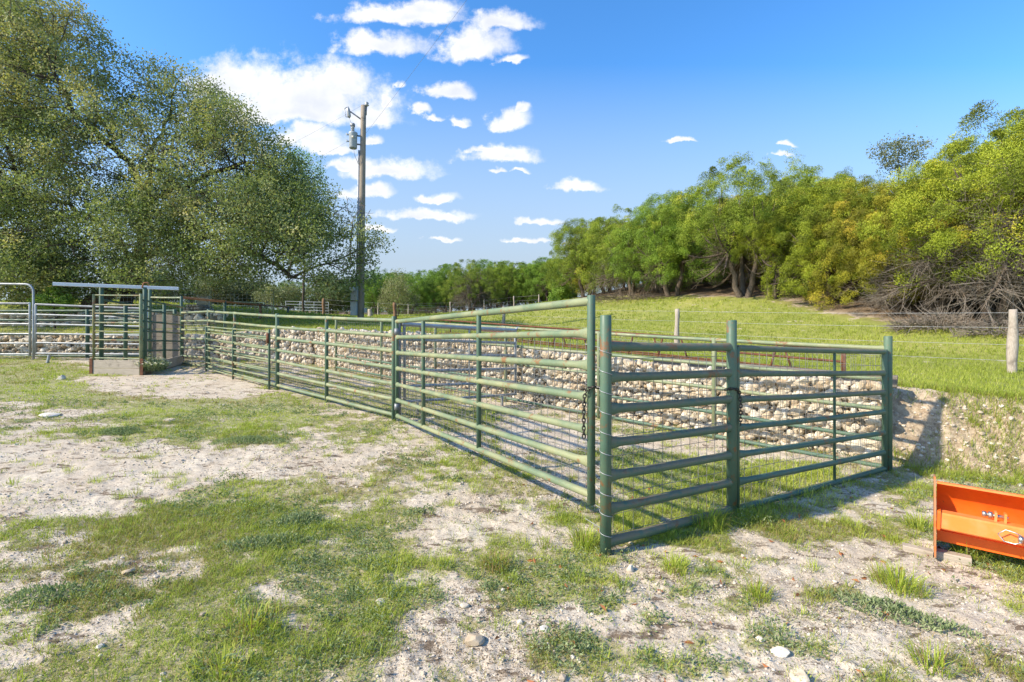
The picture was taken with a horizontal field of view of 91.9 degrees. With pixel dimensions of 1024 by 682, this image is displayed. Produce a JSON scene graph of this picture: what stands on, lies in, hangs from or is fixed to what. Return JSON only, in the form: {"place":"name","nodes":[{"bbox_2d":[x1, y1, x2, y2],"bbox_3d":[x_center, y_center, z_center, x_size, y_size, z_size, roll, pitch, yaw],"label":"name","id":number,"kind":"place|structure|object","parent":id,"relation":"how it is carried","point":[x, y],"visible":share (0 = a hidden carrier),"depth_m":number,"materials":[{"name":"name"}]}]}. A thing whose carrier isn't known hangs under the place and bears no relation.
{"place":"outdoors","nodes":[
{"label":"outdoors","id":0,"kind":"place"},
{"bbox_2d":[0,269,1023,681],"bbox_3d":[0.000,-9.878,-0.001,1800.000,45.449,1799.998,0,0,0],"label":"ground","id":1,"kind":"structure","parent":0,"point":[444,517],"depth_m":4.16,"materials":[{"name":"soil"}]},
{"bbox_2d":[0,283,34,359],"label":"livestock gate","id":2,"kind":"structure","parent":1,"relation":"on","point":[29,313],"depth_m":15.07,"materials":[{"name":"metal"}]},
{"bbox_2d":[1,232,102,299],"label":"broadleaf tree","id":3,"kind":"object","parent":1,"relation":"on","point":[44,271],"visible":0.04,"depth_m":45.72,"materials":[{"name":"green plant"}]},
{"bbox_2d":[26,280,79,328],"bbox_3d":[-16.691,-1.268,17.981,1.733,1.950,1.201,0,0,0],"label":"leafy shrub","id":4,"kind":"object","parent":1,"relation":"on","point":[58,299],"visible":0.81,"depth_m":17.86,"materials":[{"name":"green plant"}]},
{"bbox_2d":[0,579,109,611],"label":"weed mat","id":5,"kind":"object","parent":1,"relation":"on","point":[50,589],"visible":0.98,"depth_m":2.99,"materials":[{"name":"green plant"}]},
{"bbox_2d":[0,0,123,317],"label":"live oak","id":6,"kind":"object","parent":1,"relation":"on","point":[18,298],"visible":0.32,"depth_m":18.79,"materials":[{"name":"green plant"}]},
{"bbox_2d":[0,309,176,357],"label":"pipe fence","id":7,"kind":"object","parent":1,"relation":"on","point":[87,320],"visible":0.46,"depth_m":15.97,"materials":[{"name":"metal"}]},
{"bbox_2d":[34,303,147,355],"bbox_3d":[-12.913,-0.342,15.225,3.293,1.624,0.072,0,0,-4],"label":"livestock fence","id":8,"kind":"object","parent":1,"relation":"on","point":[36,323],"visible":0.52,"depth_m":15.17,"materials":[{"name":"metal"}]},
{"bbox_2d":[76,262,139,314],"bbox_3d":[-16.009,-1.902,19.646,2.083,2.673,0.894,0,0,-45],"label":"leaning trunk","id":9,"kind":"object","parent":1,"relation":"on","point":[90,303],"visible":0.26,"depth_m":19.28,"materials":[{"name":"brown plant"}]},
{"bbox_2d":[0,332,222,358],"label":"gabion wall","id":10,"kind":"structure","parent":1,"relation":"on","point":[48,348],"depth_m":16.64,"materials":[{"name":"beige stone"}]},
{"bbox_2d":[0,309,228,326],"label":"stone ledge","id":11,"kind":"object","parent":1,"relation":"on","point":[200,316],"visible":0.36,"depth_m":18.50,"materials":[{"name":"beige stone"}]},
{"bbox_2d":[53,282,182,374],"bbox_3d":[-10.097,-0.345,13.656,2.446,2.510,2.981,0,0,0],"label":"loading chute","id":12,"kind":"object","parent":1,"relation":"on","point":[124,366],"visible":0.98,"depth_m":12.53,"materials":[{"name":"green paint"}]},
{"bbox_2d":[97,425,143,435],"bbox_3d":[-5.455,1.233,6.889,0.505,0.112,0.472,0,0,37],"label":"weed mat","id":13,"kind":"object","parent":1,"relation":"on","point":[117,430],"visible":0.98,"depth_m":6.85,"materials":[{"name":"green plant"}]},
{"bbox_2d":[0,287,273,318],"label":"wire fence","id":14,"kind":"object","parent":1,"relation":"on","point":[127,301],"visible":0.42,"depth_m":19.26,"materials":[{"name":"metal"}]},
{"bbox_2d":[89,249,192,302],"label":"broadleaf tree","id":15,"kind":"object","parent":1,"relation":"on","point":[140,291],"visible":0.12,"depth_m":59.73,"materials":[{"name":"green plant"}]},
{"bbox_2d":[133,353,171,371],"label":"flowering weed","id":16,"kind":"object","parent":1,"relation":"on","point":[152,365],"visible":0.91,"depth_m":12.54,"materials":[{"name":"green plant"}]},
{"bbox_2d":[152,312,183,361],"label":"plank wall","id":17,"kind":"structure","parent":1,"relation":"on","point":[169,327],"depth_m":15.37,"materials":[{"name":"wood"}]},
{"bbox_2d":[180,296,206,366],"bbox_3d":[-9.241,-0.225,14.421,1.791,2.250,0.097,0,0,35],"label":"pipe fence","id":18,"kind":"object","parent":1,"relation":"on","point":[188,337],"visible":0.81,"depth_m":14.57,"materials":[{"name":"metal"}]},
{"bbox_2d":[183,304,213,316],"bbox_3d":[-12.276,-1.155,19.479,1.161,0.552,1.258,0,0,0],"label":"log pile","id":19,"kind":"object","parent":1,"relation":"on","point":[195,307],"visible":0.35,"depth_m":18.99,"materials":[{"name":"grey wood"}]},
{"bbox_2d":[0,0,397,309],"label":"live oak","id":20,"kind":"object","parent":1,"relation":"on","point":[260,196],"visible":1,"depth_m":17.82,"materials":[{"name":"green plant"}]},
{"bbox_2d":[178,269,248,306],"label":"broadleaf tree","id":21,"kind":"object","parent":1,"relation":"on","point":[215,293],"visible":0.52,"depth_m":61.29,"materials":[{"name":"green plant"}]},
{"bbox_2d":[173,634,261,681],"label":"grass tuft","id":22,"kind":"object","parent":1,"relation":"on","point":[225,651],"visible":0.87,"depth_m":2.46,"materials":[{"name":"plant"}]},
{"bbox_2d":[205,326,269,389],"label":"pass gate","id":23,"kind":"structure","parent":1,"relation":"on","point":[267,338],"depth_m":11.90,"materials":[{"name":"metal"}]},
{"bbox_2d":[183,297,293,333],"bbox_3d":[-9.836,-0.808,18.450,0.096,1.428,7.105,0,0,2],"label":"pipe rail fence","id":24,"kind":"object","parent":1,"relation":"on","point":[224,306],"visible":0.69,"depth_m":17.16,"materials":[{"name":"metal"}]},
{"bbox_2d":[207,309,274,385],"bbox_3d":[-6.828,0.095,12.368,4.641,1.970,0.085,0,0,42],"label":"pipe fence","id":25,"kind":"object","parent":1,"relation":"on","point":[235,324],"visible":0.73,"depth_m":12.35,"materials":[{"name":"metal"}]},
{"bbox_2d":[211,261,275,308],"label":"broadleaf tree","id":26,"kind":"object","parent":1,"relation":"on","point":[248,284],"visible":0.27,"depth_m":63.19,"materials":[{"name":"green plant"}]},
{"bbox_2d":[206,434,285,444],"bbox_3d":[-3.495,1.297,6.556,1.001,0.115,0.380,0,0,-8],"label":"weed mat","id":27,"kind":"object","parent":1,"relation":"on","point":[250,438],"visible":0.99,"depth_m":6.51,"materials":[{"name":"green plant"}]},
{"bbox_2d":[208,597,288,644],"bbox_3d":[-1.455,1.543,2.759,0.453,0.153,0.435,0,0,0],"label":"grass tuft","id":28,"kind":"object","parent":1,"relation":"on","point":[248,624],"visible":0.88,"depth_m":2.77,"materials":[{"name":"plant"}]},
{"bbox_2d":[212,531,308,554],"bbox_3d":[-1.873,1.492,3.704,0.722,0.100,0.264,0,0,-12],"label":"weed mat","id":29,"kind":"object","parent":1,"relation":"on","point":[262,539],"visible":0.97,"depth_m":3.69,"materials":[{"name":"green plant"}]},
{"bbox_2d":[218,326,316,364],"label":"gabion wall","id":30,"kind":"structure","parent":1,"relation":"on","point":[288,345],"depth_m":15.84,"materials":[{"name":"beige stone"}]},
{"bbox_2d":[250,279,315,310],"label":"broadleaf tree","id":31,"kind":"object","parent":1,"relation":"on","point":[283,294],"visible":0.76,"depth_m":57.38,"materials":[{"name":"green plant"}]},
{"bbox_2d":[269,280,316,311],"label":"juniper tree","id":32,"kind":"object","parent":1,"relation":"on","point":[294,306],"visible":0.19,"depth_m":71.45,"materials":[{"name":"green plant"}]},
{"bbox_2d":[256,145,333,311],"bbox_3d":[-14.403,-6.773,30.980,6.793,10.739,4.330,0,0,9],"label":"broadleaf tree","id":33,"kind":"object","parent":1,"relation":"on","point":[303,284],"visible":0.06,"depth_m":30.96,"materials":[{"name":"green plant"}]},
{"bbox_2d":[271,510,325,527],"bbox_3d":[-1.785,1.475,4.123,0.443,0.104,0.301,0,0,0],"label":"weed mat","id":34,"kind":"object","parent":1,"relation":"on","point":[295,516],"visible":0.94,"depth_m":4.11,"materials":[{"name":"green plant"}]},
{"bbox_2d":[299,267,352,314],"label":"broadleaf tree","id":35,"kind":"object","parent":1,"relation":"on","point":[332,301],"visible":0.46,"depth_m":59.44,"materials":[{"name":"green plant"}]},
{"bbox_2d":[275,313,395,420],"bbox_3d":[-3.513,0.440,9.405,4.336,2.080,0.084,0,0,41],"label":"pipe fence","id":36,"kind":"object","parent":1,"relation":"on","point":[326,356],"visible":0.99,"depth_m":9.18,"materials":[{"name":"metal"}]},
{"bbox_2d":[394,295,594,505],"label":"pipe gate","id":37,"kind":"structure","parent":36,"relation":"attached to","point":[588,366],"depth_m":4.86,"materials":[{"name":"metal"}]},
{"bbox_2d":[582,386,599,439],"bbox_3d":[0.639,0.553,3.822,0.200,0.417,0.060,0,0,-5],"label":"chain","id":38,"kind":"object","parent":37,"relation":"hanging from","point":[583,409],"visible":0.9,"depth_m":3.82,"materials":[{"name":"metal"}]},
{"bbox_2d":[329,280,372,314],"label":"juniper tree","id":39,"kind":"object","parent":1,"relation":"on","point":[340,310],"visible":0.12,"depth_m":60.56,"materials":[{"name":"green plant"}]},
{"bbox_2d":[344,102,368,317],"bbox_3d":[-6.234,-5.079,19.895,0.937,9.154,0.465,0,0,-29],"label":"utility pole","id":40,"kind":"object","parent":1,"relation":"on","point":[357,308],"visible":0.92,"depth_m":19.89,"materials":[{"name":"brown wood"}]},
{"bbox_2d":[355,267,400,314],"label":"juniper tree","id":41,"kind":"object","parent":1,"relation":"on","point":[371,297],"visible":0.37,"depth_m":52.30,"materials":[{"name":"green plant"}]},
{"bbox_2d":[377,268,422,315],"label":"young tree","id":42,"kind":"object","parent":1,"relation":"on","point":[404,300],"visible":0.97,"depth_m":39.75,"materials":[{"name":"green plant"}]},
{"bbox_2d":[399,323,401,414],"bbox_3d":[-1.872,0.525,8.240,0.072,1.750,0.060,0,0,0],"label":"steel post","id":43,"kind":"object","parent":1,"relation":"on","point":[400,366],"visible":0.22,"depth_m":8.23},
{"bbox_2d":[401,323,519,414],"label":"sorting gate","id":44,"kind":"structure","parent":43,"relation":"attached to","point":[469,341],"depth_m":8.92,"materials":[{"name":"metal"}]},
{"bbox_2d":[390,271,433,314],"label":"juniper tree","id":45,"kind":"object","parent":1,"relation":"on","point":[426,289],"visible":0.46,"depth_m":51.58,"materials":[{"name":"green plant"}]},
{"bbox_2d":[403,270,452,313],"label":"juniper tree","id":46,"kind":"object","parent":1,"relation":"on","point":[423,278],"visible":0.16,"depth_m":55.92,"materials":[{"name":"green plant"}]},
{"bbox_2d":[397,304,472,314],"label":"brush pile","id":47,"kind":"object","parent":1,"relation":"on","point":[423,310],"visible":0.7,"depth_m":50.28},
{"bbox_2d":[420,262,476,311],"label":"juniper tree","id":48,"kind":"object","parent":1,"relation":"on","point":[442,272],"visible":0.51,"depth_m":53.73,"materials":[{"name":"green plant"}]},
{"bbox_2d":[377,294,539,314],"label":"wire fence","id":49,"kind":"object","parent":1,"relation":"on","point":[456,302],"visible":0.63,"depth_m":48.47,"materials":[{"name":"brown wood"}]},
{"bbox_2d":[437,259,505,310],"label":"juniper tree","id":50,"kind":"object","parent":1,"relation":"on","point":[485,286],"visible":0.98,"depth_m":50.63,"materials":[{"name":"green plant"}]},
{"bbox_2d":[464,633,484,646],"bbox_3d":[-0.207,1.641,2.719,0.114,0.063,0.095,0,0,0],"label":"rock","id":51,"kind":"object","parent":1,"relation":"on","point":[473,639],"visible":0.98,"depth_m":2.69,"materials":[{"name":"beige stone"}]},
{"bbox_2d":[461,259,523,308],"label":"juniper tree","id":52,"kind":"object","parent":1,"relation":"on","point":[490,263],"visible":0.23,"depth_m":56.04,"materials":[{"name":"green plant"}]},
{"bbox_2d":[461,301,524,309],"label":"brush pile","id":53,"kind":"object","parent":1,"relation":"on","point":[490,307],"visible":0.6,"depth_m":50.79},
{"bbox_2d":[476,548,514,573],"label":"grass tuft","id":54,"kind":"object","parent":1,"relation":"on","point":[492,566],"visible":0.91,"depth_m":3.48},
{"bbox_2d":[485,260,535,306],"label":"juniper tree","id":55,"kind":"object","parent":1,"relation":"on","point":[500,267],"visible":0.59,"depth_m":53.99,"materials":[{"name":"green plant"}]},
{"bbox_2d":[0,384,1022,681],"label":"plant litter","id":56,"kind":"object","parent":1,"relation":"on","point":[534,560],"visible":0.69,"depth_m":3.26,"materials":[{"name":"plant"}]},
{"bbox_2d":[0,354,1023,681],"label":"yard grass","id":57,"kind":"structure","parent":1,"relation":"on","point":[626,520],"depth_m":3.79,"materials":[{"name":"plant"}]},
{"bbox_2d":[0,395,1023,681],"bbox_3d":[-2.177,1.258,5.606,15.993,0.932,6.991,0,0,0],"label":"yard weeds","id":58,"kind":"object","parent":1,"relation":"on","point":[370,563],"visible":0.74,"depth_m":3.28,"materials":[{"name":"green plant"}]},
{"bbox_2d":[0,296,1023,412],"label":"meadow grass","id":59,"kind":"structure","parent":1,"relation":"on","point":[958,372],"depth_m":15.39,"materials":[{"name":"plant"}]},
{"bbox_2d":[508,262,548,304],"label":"juniper tree","id":60,"kind":"object","parent":1,"relation":"on","point":[521,290],"visible":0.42,"depth_m":52.95,"materials":[{"name":"green plant"}]},
{"bbox_2d":[522,256,576,301],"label":"juniper tree","id":61,"kind":"object","parent":1,"relation":"on","point":[536,282],"visible":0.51,"depth_m":51.43,"materials":[{"name":"green plant"}]},
{"bbox_2d":[547,274,578,301],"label":"leafy bush","id":62,"kind":"object","parent":1,"relation":"on","point":[561,292],"visible":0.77,"depth_m":37.72,"materials":[{"name":"green plant"}]},
{"bbox_2d":[559,519,599,550],"bbox_3d":[0.570,1.509,3.891,0.473,0.215,0.435,0,0,0],"label":"grass tuft","id":63,"kind":"object","parent":1,"relation":"on","point":[588,538],"visible":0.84,"depth_m":3.89,"materials":[{"name":"plant"}]},
{"bbox_2d":[538,216,632,297],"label":"juniper tree","id":64,"kind":"object","parent":1,"relation":"on","point":[571,263],"visible":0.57,"depth_m":35.83,"materials":[{"name":"green plant"}]},
{"bbox_2d":[558,218,638,292],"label":"juniper tree","id":65,"kind":"object","parent":1,"relation":"on","point":[576,280],"visible":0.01,"depth_m":39.78,"materials":[{"name":"green plant"}]},
{"bbox_2d":[313,327,897,461],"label":"gabion wall","id":66,"kind":"structure","parent":1,"relation":"on","point":[849,385],"depth_m":8.08,"materials":[{"name":"beige stone"}]},
{"bbox_2d":[335,316,892,470],"bbox_3d":[-0.236,0.479,10.080,12.678,2.366,0.086,0,0,41],"label":"pipe fence","id":67,"kind":"object","parent":1,"relation":"on","point":[887,344],"visible":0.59,"depth_m":7.53,"materials":[{"name":"metal"}]},
{"bbox_2d":[737,345,887,511],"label":"pipe gate","id":68,"kind":"structure","parent":67,"relation":"attached to","point":[882,373],"depth_m":5.18,"materials":[{"name":"metal"}]},
{"bbox_2d":[580,286,674,302],"bbox_3d":[6.892,-2.575,29.017,6.187,1.128,4.085,0,0,0],"label":"brush pile","id":69,"kind":"object","parent":1,"relation":"on","point":[616,297],"visible":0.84,"depth_m":28.59,"materials":[{"name":"wood"}]},
{"bbox_2d":[574,202,686,295],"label":"juniper tree","id":70,"kind":"object","parent":1,"relation":"on","point":[595,267],"visible":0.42,"depth_m":30.87,"materials":[{"name":"green plant"}]},
{"bbox_2d":[416,319,845,370],"bbox_3d":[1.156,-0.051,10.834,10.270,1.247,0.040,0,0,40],"label":"pipe rack","id":71,"kind":"object","parent":1,"relation":"on","point":[772,356],"visible":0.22,"depth_m":9.78,"materials":[{"name":"metal"}]},
{"bbox_2d":[585,315,736,555],"bbox_3d":[1.356,0.762,4.136,1.608,1.915,0.246,0,0,-25],"label":"pipe fence","id":72,"kind":"object","parent":1,"relation":"on","point":[609,474],"visible":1,"depth_m":4.02,"materials":[{"name":"metal"}]},
{"bbox_2d":[724,387,742,425],"bbox_3d":[2.014,0.595,4.493,0.172,0.354,0.064,0,0,0],"label":"chain","id":73,"kind":"object","parent":72,"relation":"hanging from","point":[739,393],"visible":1,"depth_m":4.50,"materials":[{"name":"metal"}]},
{"bbox_2d":[604,190,729,296],"bbox_3d":[8.777,-5.261,28.099,7.146,6.156,7.376,0,0,14],"label":"juniper tree","id":74,"kind":"object","parent":1,"relation":"on","point":[658,266],"visible":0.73,"depth_m":27.15,"materials":[{"name":"green plant"}]},
{"bbox_2d":[322,298,1023,372],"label":"wire fence","id":75,"kind":"object","parent":1,"relation":"on","point":[1012,346],"visible":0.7,"depth_m":9.56,"materials":[{"name":"brown wood"}]},
{"bbox_2d":[654,548,691,575],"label":"grass tuft","id":76,"kind":"object","parent":1,"relation":"on","point":[670,569],"visible":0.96,"depth_m":3.54,"materials":[{"name":"plant"}]},
{"bbox_2d":[641,208,727,287],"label":"juniper tree","id":77,"kind":"object","parent":1,"relation":"on","point":[682,286],"visible":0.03,"depth_m":32.40,"materials":[{"name":"green plant"}]},
{"bbox_2d":[676,496,743,534],"bbox_3d":[1.663,1.472,4.221,0.630,0.273,0.616,0,0,-43],"label":"grass tuft","id":78,"kind":"object","parent":1,"relation":"on","point":[711,519],"visible":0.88,"depth_m":4.21,"materials":[{"name":"plant"}]},
{"bbox_2d":[688,190,765,285],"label":"juniper tree","id":79,"kind":"object","parent":1,"relation":"on","point":[705,281],"visible":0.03,"depth_m":30.53,"materials":[{"name":"green plant"}]},
{"bbox_2d":[650,148,835,297],"bbox_3d":[11.201,-5.273,24.053,8.661,6.979,8.900,0,0,38],"label":"juniper tree","id":80,"kind":"object","parent":1,"relation":"on","point":[724,217],"visible":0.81,"depth_m":23.08,"materials":[{"name":"green plant"}]},
{"bbox_2d":[713,194,791,283],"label":"juniper tree","id":81,"kind":"object","parent":1,"relation":"on","point":[747,264],"visible":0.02,"depth_m":29.32,"materials":[{"name":"green plant"}]},
{"bbox_2d":[732,572,782,606],"bbox_3d":[1.573,1.585,3.187,0.358,0.160,0.303,0,0,0],"label":"grass tuft","id":82,"kind":"object","parent":1,"relation":"on","point":[757,589],"visible":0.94,"depth_m":3.19,"materials":[{"name":"plant"}]},
{"bbox_2d":[729,215,813,298],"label":"juniper tree","id":83,"kind":"object","parent":1,"relation":"on","point":[785,227],"visible":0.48,"depth_m":22.47,"materials":[{"name":"green plant"}]},
{"bbox_2d":[770,646,790,657],"bbox_3d":[1.446,1.671,2.666,0.101,0.038,0.079,0,0,0],"label":"rock","id":84,"kind":"object","parent":1,"relation":"on","point":[778,651],"visible":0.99,"depth_m":2.65,"materials":[{"name":"beige stone"}]},
{"bbox_2d":[734,181,855,284],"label":"juniper tree","id":85,"kind":"object","parent":1,"relation":"on","point":[841,190],"visible":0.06,"depth_m":25.73,"materials":[{"name":"green plant"}]},
{"bbox_2d":[789,668,809,681],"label":"rock","id":86,"kind":"object","parent":1,"relation":"on","point":[799,674],"visible":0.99,"depth_m":2.46,"materials":[{"name":"beige stone"}]},
{"bbox_2d":[771,165,885,283],"bbox_3d":[16.942,-6.111,26.940,6.467,6.571,6.654,0,0,8],"label":"juniper tree","id":87,"kind":"object","parent":1,"relation":"on","point":[845,175],"visible":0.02,"depth_m":25.97,"materials":[{"name":"green plant"}]},
{"bbox_2d":[758,173,899,301],"bbox_3d":[13.512,-4.187,21.043,5.724,5.816,5.890,0,0,41],"label":"juniper tree","id":88,"kind":"object","parent":1,"relation":"on","point":[807,245],"visible":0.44,"depth_m":20.35,"materials":[{"name":"green plant"}]},
{"bbox_2d":[799,174,955,310],"bbox_3d":[14.160,-3.599,19.042,5.374,5.460,5.529,0,0,-28],"label":"juniper tree","id":89,"kind":"object","parent":1,"relation":"on","point":[881,199],"visible":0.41,"depth_m":18.54,"materials":[{"name":"green plant"}]},
{"bbox_2d":[811,587,982,637],"bbox_3d":[2.313,1.636,3.042,0.854,0.126,0.267,0,0,33],"label":"weed mat","id":90,"kind":"object","parent":1,"relation":"on","point":[878,602],"visible":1,"depth_m":3.00,"materials":[{"name":"green plant"}]},
{"bbox_2d":[857,555,942,599],"bbox_3d":[2.604,1.583,3.365,0.474,0.212,0.510,0,0,0],"label":"grass tuft","id":91,"kind":"object","parent":1,"relation":"on","point":[892,580],"visible":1,"depth_m":3.33,"materials":[{"name":"plant"}]},
{"bbox_2d":[866,126,937,182],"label":"open crowned tree","id":92,"kind":"object","parent":1,"relation":"on","point":[890,145],"visible":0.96,"depth_m":27.33,"materials":[{"name":"green plant"}]},
{"bbox_2d":[893,507,932,533],"bbox_3d":[3.557,1.555,4.323,0.419,0.205,0.424,0,0,-31],"label":"grass tuft","id":93,"kind":"object","parent":1,"relation":"on","point":[912,523],"visible":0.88,"depth_m":4.34,"materials":[{"name":"plant"}]},
{"bbox_2d":[902,542,932,557],"bbox_3d":[3.179,1.640,3.883,0.186,0.059,0.085,0,0,36],"label":"wood block","id":94,"kind":"object","parent":1,"relation":"on","point":[909,548],"depth_m":3.86,"materials":[{"name":"grey wood"}]},
{"bbox_2d":[833,177,1013,320],"bbox_3d":[14.470,-2.939,17.119,5.821,5.121,5.922,0,0,-29],"label":"juniper tree","id":95,"kind":"object","parent":1,"relation":"on","point":[881,257],"visible":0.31,"depth_m":16.89,"materials":[{"name":"green plant"}]},
{"bbox_2d":[898,633,973,681],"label":"grass tuft","id":96,"kind":"object","parent":1,"relation":"on","point":[937,663],"visible":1,"depth_m":2.58,"materials":[{"name":"plant"}]},
{"bbox_2d":[853,109,1023,341],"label":"juniper tree","id":97,"kind":"object","parent":1,"relation":"on","point":[1006,271],"visible":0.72,"depth_m":14.59,"materials":[{"name":"green plant"}]},
{"bbox_2d":[877,295,1001,335],"bbox_3d":[13.157,-0.775,15.296,3.378,1.357,2.392,0,0,0],"label":"brush pile","id":98,"kind":"object","parent":1,"relation":"on","point":[956,324],"visible":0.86,"depth_m":15.18,"materials":[{"name":"wood"}]},
{"bbox_2d":[860,99,1023,325],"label":"juniper tree","id":99,"kind":"object","parent":1,"relation":"on","point":[972,114],"visible":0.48,"depth_m":14.77,"materials":[{"name":"green plant"}]},
{"bbox_2d":[936,548,971,566],"bbox_3d":[3.341,1.637,3.751,0.204,0.063,0.085,0,0,39],"label":"wood block","id":100,"kind":"object","parent":1,"relation":"on","point":[941,554],"depth_m":3.73,"materials":[{"name":"grey wood"}]},
{"bbox_2d":[889,133,1020,298],"bbox_3d":[18.412,-4.665,19.466,6.498,6.416,6.315,0,0,-31],"label":"juniper tree","id":101,"kind":"object","parent":1,"relation":"on","point":[957,160],"depth_m":19.09,"materials":[{"name":"green plant"}]},
{"bbox_2d":[893,380,1023,486],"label":"bank grass","id":102,"kind":"structure","parent":1,"relation":"on","point":[971,472],"depth_m":6.04,"materials":[{"name":"plant"}]},
{"bbox_2d":[936,541,995,568],"bbox_3d":[3.525,1.569,3.818,0.485,0.223,0.485,0,0,0],"label":"grass tuft","id":103,"kind":"object","parent":1,"relation":"on","point":[962,549],"visible":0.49,"depth_m":3.77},
{"bbox_2d":[933,121,1022,192],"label":"juniper tree","id":104,"kind":"object","parent":1,"relation":"on","point":[978,142],"visible":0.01,"depth_m":20.38,"materials":[{"name":"green plant"}]},
{"bbox_2d":[933,474,1023,558],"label":"scraper blade","id":105,"kind":"object","parent":1,"relation":"on","point":[988,520],"visible":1,"depth_m":3.70,"materials":[{"name":"orange paint"}]},
{"bbox_2d":[950,310,1023,337],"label":"brush pile","id":106,"kind":"object","parent":1,"relation":"on","point":[985,331],"visible":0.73,"depth_m":13.77,"materials":[{"name":"wood"}]},
{"bbox_2d":[0,0,1023,311],"label":"sky","id":107,"kind":"structure","parent":0,"point":[523,118],"materials":[{"name":"blue"}]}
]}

